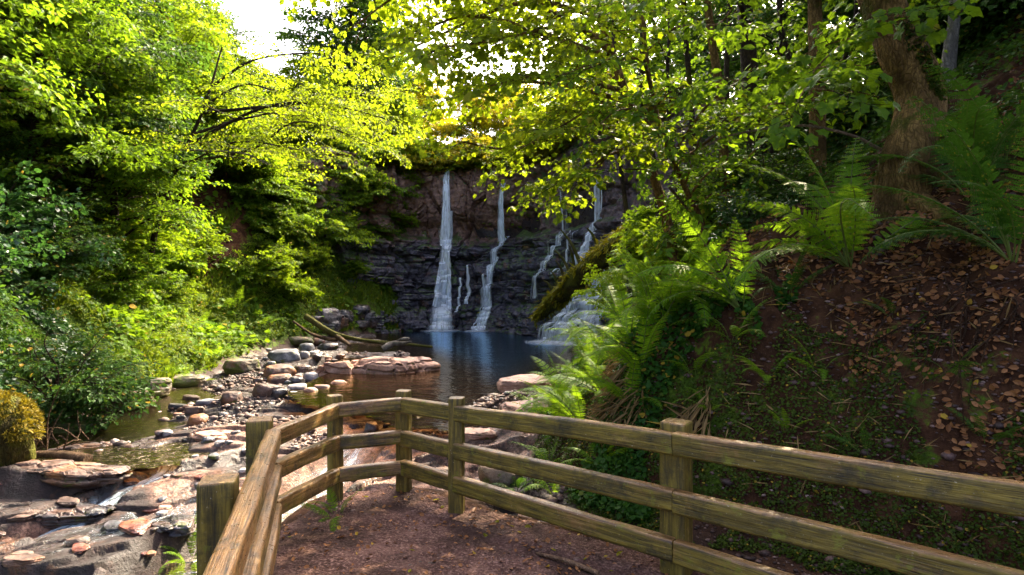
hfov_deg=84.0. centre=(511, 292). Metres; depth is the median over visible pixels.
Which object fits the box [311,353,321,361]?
cobble
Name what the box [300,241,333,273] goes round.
shrub
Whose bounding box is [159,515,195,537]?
boulder
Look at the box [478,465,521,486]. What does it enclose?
boulder
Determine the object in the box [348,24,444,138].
tree
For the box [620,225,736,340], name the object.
fern
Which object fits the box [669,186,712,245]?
bare bough
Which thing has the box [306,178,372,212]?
shrub
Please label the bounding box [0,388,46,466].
mossy stump
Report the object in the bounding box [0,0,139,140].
tree
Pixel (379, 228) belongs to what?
shrub
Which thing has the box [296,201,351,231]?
shrub
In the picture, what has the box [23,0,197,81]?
tree
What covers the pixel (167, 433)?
loose stone
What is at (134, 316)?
fern
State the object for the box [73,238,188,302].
shrub
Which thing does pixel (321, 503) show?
fern
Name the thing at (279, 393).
boulder
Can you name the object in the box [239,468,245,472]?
loose stone
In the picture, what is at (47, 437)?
brushwood
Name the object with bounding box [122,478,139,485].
loose stone
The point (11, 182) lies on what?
shrub
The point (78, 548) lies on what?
loose stone
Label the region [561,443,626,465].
fern
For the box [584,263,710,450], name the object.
dead grass
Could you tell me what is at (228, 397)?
boulder
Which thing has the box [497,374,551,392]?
boulder
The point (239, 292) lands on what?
fern
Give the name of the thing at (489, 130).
tree
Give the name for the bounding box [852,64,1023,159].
fern
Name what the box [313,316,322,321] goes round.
fallen block
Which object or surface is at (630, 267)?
fern
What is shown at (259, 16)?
sky
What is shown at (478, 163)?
bush
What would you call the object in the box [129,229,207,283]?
shrub
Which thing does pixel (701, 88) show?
tree
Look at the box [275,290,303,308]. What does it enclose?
fern
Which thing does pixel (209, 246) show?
shrub
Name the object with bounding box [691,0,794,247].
tree
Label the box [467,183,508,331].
waterfall
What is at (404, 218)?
shrub
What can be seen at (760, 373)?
fern
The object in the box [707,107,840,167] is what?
shrub
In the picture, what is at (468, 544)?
leaf scraps
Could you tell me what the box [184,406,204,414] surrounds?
boulder
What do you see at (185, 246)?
shrub
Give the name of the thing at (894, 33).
tree
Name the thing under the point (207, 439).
loose stone
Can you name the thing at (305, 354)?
boulder
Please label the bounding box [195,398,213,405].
boulder
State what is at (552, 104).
bush
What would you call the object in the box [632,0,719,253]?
tree
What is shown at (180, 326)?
undergrowth
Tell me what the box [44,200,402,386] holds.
grass
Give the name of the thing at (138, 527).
loose stone
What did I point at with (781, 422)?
fern
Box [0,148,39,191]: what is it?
shrub
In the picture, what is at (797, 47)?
tree
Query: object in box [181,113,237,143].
shrub
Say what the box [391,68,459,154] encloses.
tree
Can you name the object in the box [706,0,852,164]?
tree
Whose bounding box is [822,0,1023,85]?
tree
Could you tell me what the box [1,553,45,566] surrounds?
loose stone
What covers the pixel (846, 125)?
shrub
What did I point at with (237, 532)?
wooden fence
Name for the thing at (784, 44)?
tree
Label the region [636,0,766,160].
tree
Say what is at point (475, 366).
water
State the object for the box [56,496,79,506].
loose stone
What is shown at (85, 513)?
boulder
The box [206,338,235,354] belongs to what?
fern
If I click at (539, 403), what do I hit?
fern
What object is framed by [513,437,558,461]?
fern
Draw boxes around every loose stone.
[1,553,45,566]
[4,512,36,522]
[11,550,33,554]
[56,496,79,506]
[72,543,89,553]
[100,520,120,534]
[118,518,151,535]
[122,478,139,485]
[143,508,157,513]
[145,550,155,556]
[150,527,157,531]
[151,521,173,531]
[155,429,170,436]
[155,510,168,517]
[158,496,166,501]
[158,505,172,510]
[163,430,172,436]
[170,473,187,477]
[201,437,215,442]
[208,453,219,459]
[214,440,224,446]
[215,436,227,440]
[224,440,233,444]
[231,430,240,434]
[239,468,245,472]
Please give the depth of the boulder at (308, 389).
10.69 m
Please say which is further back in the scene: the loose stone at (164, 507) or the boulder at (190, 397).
the boulder at (190, 397)
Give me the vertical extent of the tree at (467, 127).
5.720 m
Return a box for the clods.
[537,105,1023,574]
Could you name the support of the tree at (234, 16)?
on the ground at (110, 554)
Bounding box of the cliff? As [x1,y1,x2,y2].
[285,100,743,339]
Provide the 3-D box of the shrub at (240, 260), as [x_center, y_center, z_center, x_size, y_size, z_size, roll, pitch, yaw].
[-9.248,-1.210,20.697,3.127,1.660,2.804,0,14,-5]
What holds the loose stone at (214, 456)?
on the ground at (110, 554)
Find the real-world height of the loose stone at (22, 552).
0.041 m
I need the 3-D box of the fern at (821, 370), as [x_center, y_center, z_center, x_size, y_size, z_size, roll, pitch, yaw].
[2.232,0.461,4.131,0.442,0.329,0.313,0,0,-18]
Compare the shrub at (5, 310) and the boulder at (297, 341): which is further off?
the boulder at (297, 341)
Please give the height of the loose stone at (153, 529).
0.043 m
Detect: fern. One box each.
[115,304,173,325]
[123,318,181,341]
[158,517,196,574]
[159,355,186,373]
[178,363,216,379]
[179,306,233,326]
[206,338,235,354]
[208,290,262,309]
[229,335,261,346]
[254,313,286,325]
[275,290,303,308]
[301,485,370,530]
[491,477,532,490]
[506,371,584,447]
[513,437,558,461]
[515,370,606,412]
[518,379,593,419]
[521,461,571,494]
[526,346,578,390]
[531,353,606,408]
[536,271,695,350]
[541,324,608,386]
[545,318,620,359]
[558,288,681,380]
[561,320,588,372]
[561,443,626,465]
[562,310,636,365]
[566,355,663,408]
[569,299,619,320]
[593,217,736,326]
[616,248,662,305]
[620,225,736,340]
[629,195,755,320]
[656,347,723,375]
[671,387,728,410]
[700,297,770,339]
[720,125,934,298]
[733,351,797,380]
[734,246,835,297]
[767,407,822,430]
[789,338,851,382]
[817,422,910,455]
[818,100,1023,200]
[829,95,1023,263]
[845,297,936,317]
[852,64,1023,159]
[908,330,983,372]
[948,407,1023,443]
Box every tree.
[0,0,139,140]
[0,0,204,200]
[0,0,225,217]
[0,15,230,270]
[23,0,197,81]
[85,0,278,200]
[119,35,434,293]
[142,0,241,34]
[172,0,269,117]
[172,49,282,186]
[240,55,274,90]
[242,59,316,155]
[265,0,418,114]
[265,45,368,151]
[279,0,719,282]
[286,39,376,146]
[298,0,439,139]
[342,75,396,140]
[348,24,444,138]
[365,85,431,148]
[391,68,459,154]
[429,85,510,154]
[464,69,517,135]
[491,79,547,144]
[517,0,862,263]
[520,60,569,118]
[528,219,644,328]
[548,13,675,103]
[568,8,680,274]
[569,0,653,306]
[574,0,708,114]
[618,0,711,191]
[619,0,775,96]
[625,0,1015,257]
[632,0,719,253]
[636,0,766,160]
[655,0,792,142]
[667,1,768,152]
[690,0,876,103]
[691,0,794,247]
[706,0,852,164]
[717,0,805,158]
[733,0,947,200]
[775,0,861,26]
[787,0,887,142]
[807,21,935,83]
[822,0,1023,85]
[935,16,983,45]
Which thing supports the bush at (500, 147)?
on the cliff
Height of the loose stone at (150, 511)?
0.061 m
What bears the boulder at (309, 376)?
on the ground at (110, 554)
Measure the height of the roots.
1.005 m
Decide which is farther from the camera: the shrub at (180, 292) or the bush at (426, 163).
the bush at (426, 163)
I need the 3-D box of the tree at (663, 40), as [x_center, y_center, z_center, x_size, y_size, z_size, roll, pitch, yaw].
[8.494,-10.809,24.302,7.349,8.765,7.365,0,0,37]
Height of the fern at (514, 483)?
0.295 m
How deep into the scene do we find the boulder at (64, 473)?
6.66 m
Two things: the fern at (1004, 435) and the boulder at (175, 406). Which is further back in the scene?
the boulder at (175, 406)
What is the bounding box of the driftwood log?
[36,451,92,460]
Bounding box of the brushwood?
[31,373,98,449]
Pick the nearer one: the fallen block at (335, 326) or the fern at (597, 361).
the fern at (597, 361)
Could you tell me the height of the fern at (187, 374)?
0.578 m
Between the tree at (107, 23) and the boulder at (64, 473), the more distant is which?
the tree at (107, 23)
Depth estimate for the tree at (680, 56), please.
20.25 m
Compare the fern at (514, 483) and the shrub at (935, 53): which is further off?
the shrub at (935, 53)
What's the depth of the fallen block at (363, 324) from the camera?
24.34 m
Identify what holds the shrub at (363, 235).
on the ground at (110, 554)
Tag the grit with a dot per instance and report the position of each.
(574, 558)
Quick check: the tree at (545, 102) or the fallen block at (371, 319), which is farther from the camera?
the tree at (545, 102)
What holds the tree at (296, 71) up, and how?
on the ground at (110, 554)
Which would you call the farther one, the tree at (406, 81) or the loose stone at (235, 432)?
the tree at (406, 81)
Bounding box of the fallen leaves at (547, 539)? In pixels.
[307,490,610,574]
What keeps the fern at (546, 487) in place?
on the ground at (110, 554)
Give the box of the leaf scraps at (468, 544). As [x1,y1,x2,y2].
[279,486,675,574]
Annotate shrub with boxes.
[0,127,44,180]
[0,137,51,192]
[0,147,113,235]
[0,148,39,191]
[0,160,121,291]
[0,189,128,281]
[0,211,65,298]
[0,259,142,428]
[0,266,40,353]
[0,307,170,434]
[35,143,73,196]
[43,157,145,213]
[57,216,128,259]
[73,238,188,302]
[74,191,192,269]
[82,206,174,268]
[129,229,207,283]
[144,271,207,316]
[155,228,208,288]
[169,219,231,271]
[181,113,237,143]
[210,150,320,200]
[213,168,316,213]
[215,145,316,206]
[219,233,301,283]
[242,191,328,239]
[244,195,323,249]
[251,250,323,303]
[279,143,336,189]
[280,247,316,275]
[295,205,378,250]
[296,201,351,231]
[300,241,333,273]
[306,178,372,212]
[316,140,395,196]
[319,135,369,158]
[321,134,379,163]
[329,226,382,252]
[334,168,394,211]
[337,255,371,277]
[360,215,400,241]
[369,170,423,208]
[384,151,424,185]
[388,198,419,228]
[572,258,648,321]
[607,208,685,284]
[623,172,718,246]
[632,215,723,282]
[653,168,768,250]
[679,137,744,187]
[680,110,852,209]
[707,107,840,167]
[707,182,797,242]
[735,143,841,212]
[763,60,893,160]
[781,46,957,139]
[849,0,1000,78]
[850,17,979,85]
[907,0,1023,53]
[912,0,1016,44]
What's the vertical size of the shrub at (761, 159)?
1.476 m
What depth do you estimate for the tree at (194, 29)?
19.83 m
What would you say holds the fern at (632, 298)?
on the ground at (110, 554)
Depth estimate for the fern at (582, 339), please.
9.33 m
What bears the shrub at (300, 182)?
on the ground at (110, 554)
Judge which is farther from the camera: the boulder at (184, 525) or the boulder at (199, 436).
the boulder at (199, 436)
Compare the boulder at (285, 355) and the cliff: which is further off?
the cliff
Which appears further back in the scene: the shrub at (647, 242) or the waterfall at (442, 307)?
the waterfall at (442, 307)
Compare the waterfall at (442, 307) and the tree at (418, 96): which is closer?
the waterfall at (442, 307)
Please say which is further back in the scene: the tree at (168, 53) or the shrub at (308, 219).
the shrub at (308, 219)
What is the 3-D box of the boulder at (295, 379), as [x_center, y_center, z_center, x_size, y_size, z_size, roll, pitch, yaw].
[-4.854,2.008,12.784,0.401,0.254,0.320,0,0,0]
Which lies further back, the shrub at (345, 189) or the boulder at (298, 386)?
the shrub at (345, 189)
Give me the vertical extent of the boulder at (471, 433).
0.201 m
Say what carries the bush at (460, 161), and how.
on the cliff
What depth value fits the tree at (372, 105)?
32.40 m
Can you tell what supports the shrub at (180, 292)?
on the ground at (110, 554)
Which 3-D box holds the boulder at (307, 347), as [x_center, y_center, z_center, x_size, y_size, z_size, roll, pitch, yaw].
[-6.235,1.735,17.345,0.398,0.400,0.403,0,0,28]
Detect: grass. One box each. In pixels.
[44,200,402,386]
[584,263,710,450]
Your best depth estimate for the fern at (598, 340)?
7.52 m
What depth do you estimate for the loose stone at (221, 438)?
7.94 m
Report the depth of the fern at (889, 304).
4.00 m
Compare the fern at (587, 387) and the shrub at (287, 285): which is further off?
the shrub at (287, 285)
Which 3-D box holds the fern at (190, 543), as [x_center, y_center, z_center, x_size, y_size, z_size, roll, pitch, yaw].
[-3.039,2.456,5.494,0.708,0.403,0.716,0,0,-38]
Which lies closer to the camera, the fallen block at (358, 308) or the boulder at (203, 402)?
the boulder at (203, 402)
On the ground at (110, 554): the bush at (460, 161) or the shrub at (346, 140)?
the shrub at (346, 140)
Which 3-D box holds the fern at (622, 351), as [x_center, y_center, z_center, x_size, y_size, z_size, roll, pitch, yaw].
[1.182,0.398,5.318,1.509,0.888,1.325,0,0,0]
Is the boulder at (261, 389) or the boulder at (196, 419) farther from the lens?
the boulder at (261, 389)
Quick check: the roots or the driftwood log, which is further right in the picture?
the roots
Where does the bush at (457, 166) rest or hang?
on the cliff
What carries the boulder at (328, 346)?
on the ground at (110, 554)
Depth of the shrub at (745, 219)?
6.30 m
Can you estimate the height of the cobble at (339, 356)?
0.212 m
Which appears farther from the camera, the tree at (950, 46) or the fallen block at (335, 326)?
the fallen block at (335, 326)
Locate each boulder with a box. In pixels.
[13,459,132,488]
[30,499,116,527]
[50,416,105,432]
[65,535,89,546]
[101,391,160,412]
[135,377,171,397]
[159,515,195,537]
[168,403,186,409]
[173,374,206,387]
[182,394,199,399]
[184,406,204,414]
[187,413,208,425]
[190,429,234,441]
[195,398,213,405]
[220,391,242,404]
[222,358,259,374]
[252,383,282,396]
[263,364,295,377]
[267,348,300,362]
[267,373,291,384]
[271,388,287,398]
[287,383,306,388]
[289,336,313,346]
[289,376,304,383]
[294,364,312,373]
[299,343,314,351]
[299,351,309,358]
[303,372,318,381]
[303,387,315,391]
[312,356,440,376]
[313,338,324,345]
[314,384,329,387]
[315,307,341,324]
[317,343,338,350]
[331,380,346,383]
[364,421,378,432]
[465,427,496,442]
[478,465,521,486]
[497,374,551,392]
[498,399,550,413]
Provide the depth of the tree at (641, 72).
9.92 m
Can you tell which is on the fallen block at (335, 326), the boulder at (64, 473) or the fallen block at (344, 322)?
the fallen block at (344, 322)
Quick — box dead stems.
[575,163,1023,547]
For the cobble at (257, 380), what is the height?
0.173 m
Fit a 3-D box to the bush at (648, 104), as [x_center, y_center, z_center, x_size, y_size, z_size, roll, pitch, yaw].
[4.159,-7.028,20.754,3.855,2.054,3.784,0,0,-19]
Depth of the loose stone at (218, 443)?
7.73 m
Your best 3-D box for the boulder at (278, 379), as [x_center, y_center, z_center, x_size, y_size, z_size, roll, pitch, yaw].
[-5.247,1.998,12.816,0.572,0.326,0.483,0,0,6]
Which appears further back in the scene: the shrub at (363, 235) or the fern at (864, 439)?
the shrub at (363, 235)
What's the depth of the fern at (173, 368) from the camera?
12.89 m
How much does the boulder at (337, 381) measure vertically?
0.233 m
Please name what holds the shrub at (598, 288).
on the ground at (110, 554)
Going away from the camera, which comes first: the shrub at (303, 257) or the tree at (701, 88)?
the tree at (701, 88)
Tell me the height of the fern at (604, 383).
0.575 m
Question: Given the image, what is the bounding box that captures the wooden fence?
[196,389,1023,574]
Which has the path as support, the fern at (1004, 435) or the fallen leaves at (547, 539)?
the fallen leaves at (547, 539)
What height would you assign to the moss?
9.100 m
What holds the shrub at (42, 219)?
on the ground at (110, 554)
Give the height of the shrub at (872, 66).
1.804 m
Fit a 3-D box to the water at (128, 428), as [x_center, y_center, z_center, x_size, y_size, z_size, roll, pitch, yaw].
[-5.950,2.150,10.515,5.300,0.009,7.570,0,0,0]
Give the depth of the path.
4.01 m
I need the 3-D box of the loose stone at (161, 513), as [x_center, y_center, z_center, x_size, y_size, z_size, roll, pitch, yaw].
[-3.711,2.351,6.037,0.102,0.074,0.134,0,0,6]
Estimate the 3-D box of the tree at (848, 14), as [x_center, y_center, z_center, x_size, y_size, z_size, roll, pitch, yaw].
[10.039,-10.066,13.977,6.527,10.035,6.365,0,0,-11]
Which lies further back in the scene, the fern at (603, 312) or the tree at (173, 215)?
the tree at (173, 215)
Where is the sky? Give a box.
[140,0,860,143]
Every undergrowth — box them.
[23,142,398,380]
[314,143,565,242]
[548,1,1023,414]
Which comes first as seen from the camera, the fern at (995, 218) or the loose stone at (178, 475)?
the fern at (995, 218)
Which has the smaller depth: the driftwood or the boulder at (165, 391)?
the boulder at (165, 391)
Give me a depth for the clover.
4.94 m
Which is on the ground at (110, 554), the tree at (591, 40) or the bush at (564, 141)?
the tree at (591, 40)
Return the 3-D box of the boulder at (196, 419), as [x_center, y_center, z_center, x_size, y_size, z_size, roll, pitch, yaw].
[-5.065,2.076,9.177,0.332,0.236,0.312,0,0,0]
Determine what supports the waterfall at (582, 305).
on the water at (475, 366)
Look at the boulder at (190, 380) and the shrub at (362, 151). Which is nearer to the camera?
the boulder at (190, 380)
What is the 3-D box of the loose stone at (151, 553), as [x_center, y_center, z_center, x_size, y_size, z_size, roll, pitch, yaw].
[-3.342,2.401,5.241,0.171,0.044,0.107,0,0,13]
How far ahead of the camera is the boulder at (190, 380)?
12.96 m
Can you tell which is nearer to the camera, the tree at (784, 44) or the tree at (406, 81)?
the tree at (784, 44)
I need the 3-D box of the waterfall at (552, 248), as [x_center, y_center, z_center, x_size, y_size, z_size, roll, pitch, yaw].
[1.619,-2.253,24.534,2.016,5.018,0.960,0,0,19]
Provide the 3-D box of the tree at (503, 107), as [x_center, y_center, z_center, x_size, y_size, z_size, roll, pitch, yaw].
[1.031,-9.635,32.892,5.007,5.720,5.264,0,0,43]
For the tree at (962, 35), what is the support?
on the ground at (110, 554)
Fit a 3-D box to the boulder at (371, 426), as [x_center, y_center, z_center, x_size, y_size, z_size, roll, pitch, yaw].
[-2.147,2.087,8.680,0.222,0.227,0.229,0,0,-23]
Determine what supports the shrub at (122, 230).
on the ground at (110, 554)
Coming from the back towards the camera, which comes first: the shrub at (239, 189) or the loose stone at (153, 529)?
the shrub at (239, 189)
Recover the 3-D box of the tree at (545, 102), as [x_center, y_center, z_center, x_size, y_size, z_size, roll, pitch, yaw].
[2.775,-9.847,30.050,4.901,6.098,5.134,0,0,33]
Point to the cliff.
(406, 266)
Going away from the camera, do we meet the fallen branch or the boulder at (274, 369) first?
the boulder at (274, 369)
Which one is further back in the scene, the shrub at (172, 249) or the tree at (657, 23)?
the tree at (657, 23)
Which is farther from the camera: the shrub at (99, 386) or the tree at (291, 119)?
the tree at (291, 119)
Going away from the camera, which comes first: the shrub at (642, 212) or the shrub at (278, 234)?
the shrub at (642, 212)
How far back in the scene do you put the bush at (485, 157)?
27.61 m
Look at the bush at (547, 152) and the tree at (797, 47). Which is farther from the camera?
the bush at (547, 152)
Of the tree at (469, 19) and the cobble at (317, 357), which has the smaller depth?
the tree at (469, 19)
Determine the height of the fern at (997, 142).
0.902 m
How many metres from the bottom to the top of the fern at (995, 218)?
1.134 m
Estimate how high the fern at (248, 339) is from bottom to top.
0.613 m
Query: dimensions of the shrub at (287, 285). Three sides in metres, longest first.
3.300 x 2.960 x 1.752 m
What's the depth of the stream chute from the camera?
6.94 m
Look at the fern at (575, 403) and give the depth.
5.96 m
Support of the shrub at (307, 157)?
on the ground at (110, 554)
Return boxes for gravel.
[95,350,569,522]
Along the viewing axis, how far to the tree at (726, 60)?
12.55 m
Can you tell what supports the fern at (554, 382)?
on the ground at (110, 554)
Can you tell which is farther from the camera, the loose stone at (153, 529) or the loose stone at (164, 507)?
the loose stone at (164, 507)
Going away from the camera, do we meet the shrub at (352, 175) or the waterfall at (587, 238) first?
the waterfall at (587, 238)
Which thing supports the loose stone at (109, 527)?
on the ground at (110, 554)
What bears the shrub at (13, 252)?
on the ground at (110, 554)
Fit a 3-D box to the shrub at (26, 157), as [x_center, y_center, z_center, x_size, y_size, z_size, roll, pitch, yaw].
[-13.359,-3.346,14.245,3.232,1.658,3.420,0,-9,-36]
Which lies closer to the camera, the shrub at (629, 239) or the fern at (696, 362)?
the fern at (696, 362)
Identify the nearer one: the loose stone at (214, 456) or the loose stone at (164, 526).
the loose stone at (164, 526)
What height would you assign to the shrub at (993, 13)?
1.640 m
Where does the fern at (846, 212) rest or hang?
on the ground at (110, 554)
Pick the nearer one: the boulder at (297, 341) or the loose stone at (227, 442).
the loose stone at (227, 442)
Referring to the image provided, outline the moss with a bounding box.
[530,19,1023,574]
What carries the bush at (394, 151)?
on the cliff
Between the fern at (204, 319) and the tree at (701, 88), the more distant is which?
the fern at (204, 319)
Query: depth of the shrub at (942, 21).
8.79 m
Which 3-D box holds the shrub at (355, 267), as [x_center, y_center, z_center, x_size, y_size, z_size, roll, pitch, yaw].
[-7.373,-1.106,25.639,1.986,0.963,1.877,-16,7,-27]
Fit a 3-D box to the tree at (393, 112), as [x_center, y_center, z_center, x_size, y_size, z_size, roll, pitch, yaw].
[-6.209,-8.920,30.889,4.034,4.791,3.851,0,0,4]
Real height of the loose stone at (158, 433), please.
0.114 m
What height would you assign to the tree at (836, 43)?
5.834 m
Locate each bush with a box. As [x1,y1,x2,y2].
[354,135,405,168]
[365,135,433,173]
[386,134,442,170]
[405,144,459,173]
[430,150,474,171]
[436,129,501,171]
[465,146,491,167]
[477,137,523,166]
[484,128,544,165]
[504,115,576,170]
[548,95,622,148]
[551,71,632,132]
[576,63,678,123]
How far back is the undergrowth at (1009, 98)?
6.97 m
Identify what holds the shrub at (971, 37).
on the ground at (110, 554)
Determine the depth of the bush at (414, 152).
28.55 m
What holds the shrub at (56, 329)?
on the ground at (110, 554)
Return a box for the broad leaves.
[55,133,396,374]
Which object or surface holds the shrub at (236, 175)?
on the ground at (110, 554)
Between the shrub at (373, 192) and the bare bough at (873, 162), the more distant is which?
the shrub at (373, 192)
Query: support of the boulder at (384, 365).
on the ground at (110, 554)
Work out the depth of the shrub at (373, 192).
26.38 m
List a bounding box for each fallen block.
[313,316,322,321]
[325,321,340,336]
[339,309,353,324]
[341,318,348,329]
[353,304,370,315]
[353,305,370,319]
[355,320,369,329]
[364,313,377,328]
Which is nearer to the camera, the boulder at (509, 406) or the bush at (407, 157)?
the boulder at (509, 406)
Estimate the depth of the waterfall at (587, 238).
22.27 m
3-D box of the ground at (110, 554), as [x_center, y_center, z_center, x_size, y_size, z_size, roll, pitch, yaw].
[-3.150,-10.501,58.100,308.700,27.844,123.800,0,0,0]
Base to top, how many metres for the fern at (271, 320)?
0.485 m
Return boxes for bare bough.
[145,148,267,163]
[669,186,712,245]
[701,124,880,150]
[761,160,876,224]
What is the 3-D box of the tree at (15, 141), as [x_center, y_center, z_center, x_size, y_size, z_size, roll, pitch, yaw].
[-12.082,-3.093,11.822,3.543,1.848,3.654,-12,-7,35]
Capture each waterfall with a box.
[425,169,470,331]
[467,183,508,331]
[530,190,565,297]
[537,270,606,344]
[550,181,601,273]
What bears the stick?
on the path
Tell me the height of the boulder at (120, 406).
0.523 m
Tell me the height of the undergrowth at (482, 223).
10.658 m
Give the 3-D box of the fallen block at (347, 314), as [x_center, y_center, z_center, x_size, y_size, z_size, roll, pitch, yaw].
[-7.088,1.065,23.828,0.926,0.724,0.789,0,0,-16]
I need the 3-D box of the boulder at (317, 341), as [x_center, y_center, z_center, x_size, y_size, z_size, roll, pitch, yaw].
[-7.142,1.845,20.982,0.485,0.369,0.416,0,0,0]
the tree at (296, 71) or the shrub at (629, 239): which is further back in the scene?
the tree at (296, 71)
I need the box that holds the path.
[273,486,704,574]
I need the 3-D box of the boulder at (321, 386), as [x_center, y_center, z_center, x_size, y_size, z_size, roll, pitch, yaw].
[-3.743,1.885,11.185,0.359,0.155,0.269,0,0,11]
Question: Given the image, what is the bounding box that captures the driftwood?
[381,337,411,350]
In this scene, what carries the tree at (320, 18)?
on the ground at (110, 554)
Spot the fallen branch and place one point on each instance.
(340, 337)
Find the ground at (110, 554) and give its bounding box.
[0,6,1023,574]
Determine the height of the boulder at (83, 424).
0.323 m
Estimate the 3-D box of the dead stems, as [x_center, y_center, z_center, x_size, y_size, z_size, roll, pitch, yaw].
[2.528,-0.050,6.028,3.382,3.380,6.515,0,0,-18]
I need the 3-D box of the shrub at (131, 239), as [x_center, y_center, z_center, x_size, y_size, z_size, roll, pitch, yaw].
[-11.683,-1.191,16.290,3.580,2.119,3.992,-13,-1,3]
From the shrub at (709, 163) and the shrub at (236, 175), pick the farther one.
the shrub at (236, 175)
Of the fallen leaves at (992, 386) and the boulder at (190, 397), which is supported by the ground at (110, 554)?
the fallen leaves at (992, 386)
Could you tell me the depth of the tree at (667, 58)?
11.54 m
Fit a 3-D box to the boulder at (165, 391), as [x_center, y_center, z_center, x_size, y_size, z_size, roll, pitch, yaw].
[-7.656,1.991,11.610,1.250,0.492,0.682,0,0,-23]
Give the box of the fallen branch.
[292,314,432,347]
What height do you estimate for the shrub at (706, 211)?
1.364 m
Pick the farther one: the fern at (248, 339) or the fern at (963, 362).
the fern at (248, 339)
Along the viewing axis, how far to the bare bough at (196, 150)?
15.08 m
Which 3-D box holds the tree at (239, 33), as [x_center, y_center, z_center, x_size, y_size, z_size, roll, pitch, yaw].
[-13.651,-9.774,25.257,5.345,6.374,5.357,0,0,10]
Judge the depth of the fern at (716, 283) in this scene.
4.79 m
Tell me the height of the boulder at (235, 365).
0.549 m
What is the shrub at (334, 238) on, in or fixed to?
on the ground at (110, 554)
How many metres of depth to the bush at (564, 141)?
23.27 m
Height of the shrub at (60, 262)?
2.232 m
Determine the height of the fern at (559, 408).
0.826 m
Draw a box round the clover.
[534,267,800,527]
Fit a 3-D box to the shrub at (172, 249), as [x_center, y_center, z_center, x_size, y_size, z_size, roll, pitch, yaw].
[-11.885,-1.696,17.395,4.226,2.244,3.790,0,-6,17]
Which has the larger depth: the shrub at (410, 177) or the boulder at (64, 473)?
the shrub at (410, 177)
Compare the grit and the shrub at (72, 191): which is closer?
the grit
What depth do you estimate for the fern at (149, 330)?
13.67 m
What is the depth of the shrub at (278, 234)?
22.12 m
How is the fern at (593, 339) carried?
on the ground at (110, 554)
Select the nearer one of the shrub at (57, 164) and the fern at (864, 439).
the fern at (864, 439)
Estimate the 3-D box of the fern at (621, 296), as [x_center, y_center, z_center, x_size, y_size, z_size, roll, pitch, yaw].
[1.142,0.184,5.654,1.853,0.785,1.541,0,0,-31]
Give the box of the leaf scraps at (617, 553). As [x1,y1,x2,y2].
[288,496,621,571]
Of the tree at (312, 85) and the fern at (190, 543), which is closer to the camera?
the fern at (190, 543)
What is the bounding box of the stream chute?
[40,465,175,536]
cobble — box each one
[253,378,262,382]
[265,361,275,365]
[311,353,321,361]
[336,354,344,358]
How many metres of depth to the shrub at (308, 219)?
22.28 m
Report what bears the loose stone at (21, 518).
on the ground at (110, 554)
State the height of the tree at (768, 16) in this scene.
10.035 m
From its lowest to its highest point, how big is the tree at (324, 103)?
6.867 m
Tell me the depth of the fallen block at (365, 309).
24.74 m
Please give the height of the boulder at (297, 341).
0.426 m
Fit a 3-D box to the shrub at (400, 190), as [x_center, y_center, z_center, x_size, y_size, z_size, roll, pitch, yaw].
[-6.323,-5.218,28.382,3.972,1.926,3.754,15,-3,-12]
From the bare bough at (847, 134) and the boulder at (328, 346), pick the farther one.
the boulder at (328, 346)
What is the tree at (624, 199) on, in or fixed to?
on the ground at (110, 554)
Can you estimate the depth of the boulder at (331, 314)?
22.42 m
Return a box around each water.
[35,378,236,470]
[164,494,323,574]
[285,330,579,430]
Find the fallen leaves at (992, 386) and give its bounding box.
[601,67,1023,479]
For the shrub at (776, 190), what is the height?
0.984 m
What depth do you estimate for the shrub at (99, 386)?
8.94 m
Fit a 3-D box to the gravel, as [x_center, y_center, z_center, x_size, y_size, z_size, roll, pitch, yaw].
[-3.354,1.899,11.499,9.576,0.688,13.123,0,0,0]
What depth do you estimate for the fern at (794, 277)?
4.61 m
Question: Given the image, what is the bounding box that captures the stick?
[536,552,599,574]
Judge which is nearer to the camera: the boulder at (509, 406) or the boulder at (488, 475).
the boulder at (488, 475)
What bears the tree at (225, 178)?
on the ground at (110, 554)
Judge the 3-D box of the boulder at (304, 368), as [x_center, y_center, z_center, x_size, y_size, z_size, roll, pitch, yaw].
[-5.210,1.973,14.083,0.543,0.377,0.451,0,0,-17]
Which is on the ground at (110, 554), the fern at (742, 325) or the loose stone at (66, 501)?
the fern at (742, 325)
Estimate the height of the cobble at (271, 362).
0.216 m
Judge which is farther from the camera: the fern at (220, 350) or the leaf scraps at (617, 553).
the fern at (220, 350)
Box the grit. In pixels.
[281,487,701,574]
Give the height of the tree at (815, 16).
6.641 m
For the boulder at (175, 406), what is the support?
in the water at (128, 428)
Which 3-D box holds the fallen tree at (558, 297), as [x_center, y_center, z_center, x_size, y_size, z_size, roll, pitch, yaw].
[2.492,-0.436,16.500,1.392,3.418,7.369,0,0,-22]
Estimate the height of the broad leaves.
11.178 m
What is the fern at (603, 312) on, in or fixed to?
on the ground at (110, 554)
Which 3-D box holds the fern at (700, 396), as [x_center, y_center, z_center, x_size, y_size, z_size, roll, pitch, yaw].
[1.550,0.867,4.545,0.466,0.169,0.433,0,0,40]
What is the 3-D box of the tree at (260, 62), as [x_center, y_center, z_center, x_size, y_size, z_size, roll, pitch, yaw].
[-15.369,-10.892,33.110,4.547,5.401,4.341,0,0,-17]
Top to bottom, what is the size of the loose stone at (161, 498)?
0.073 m

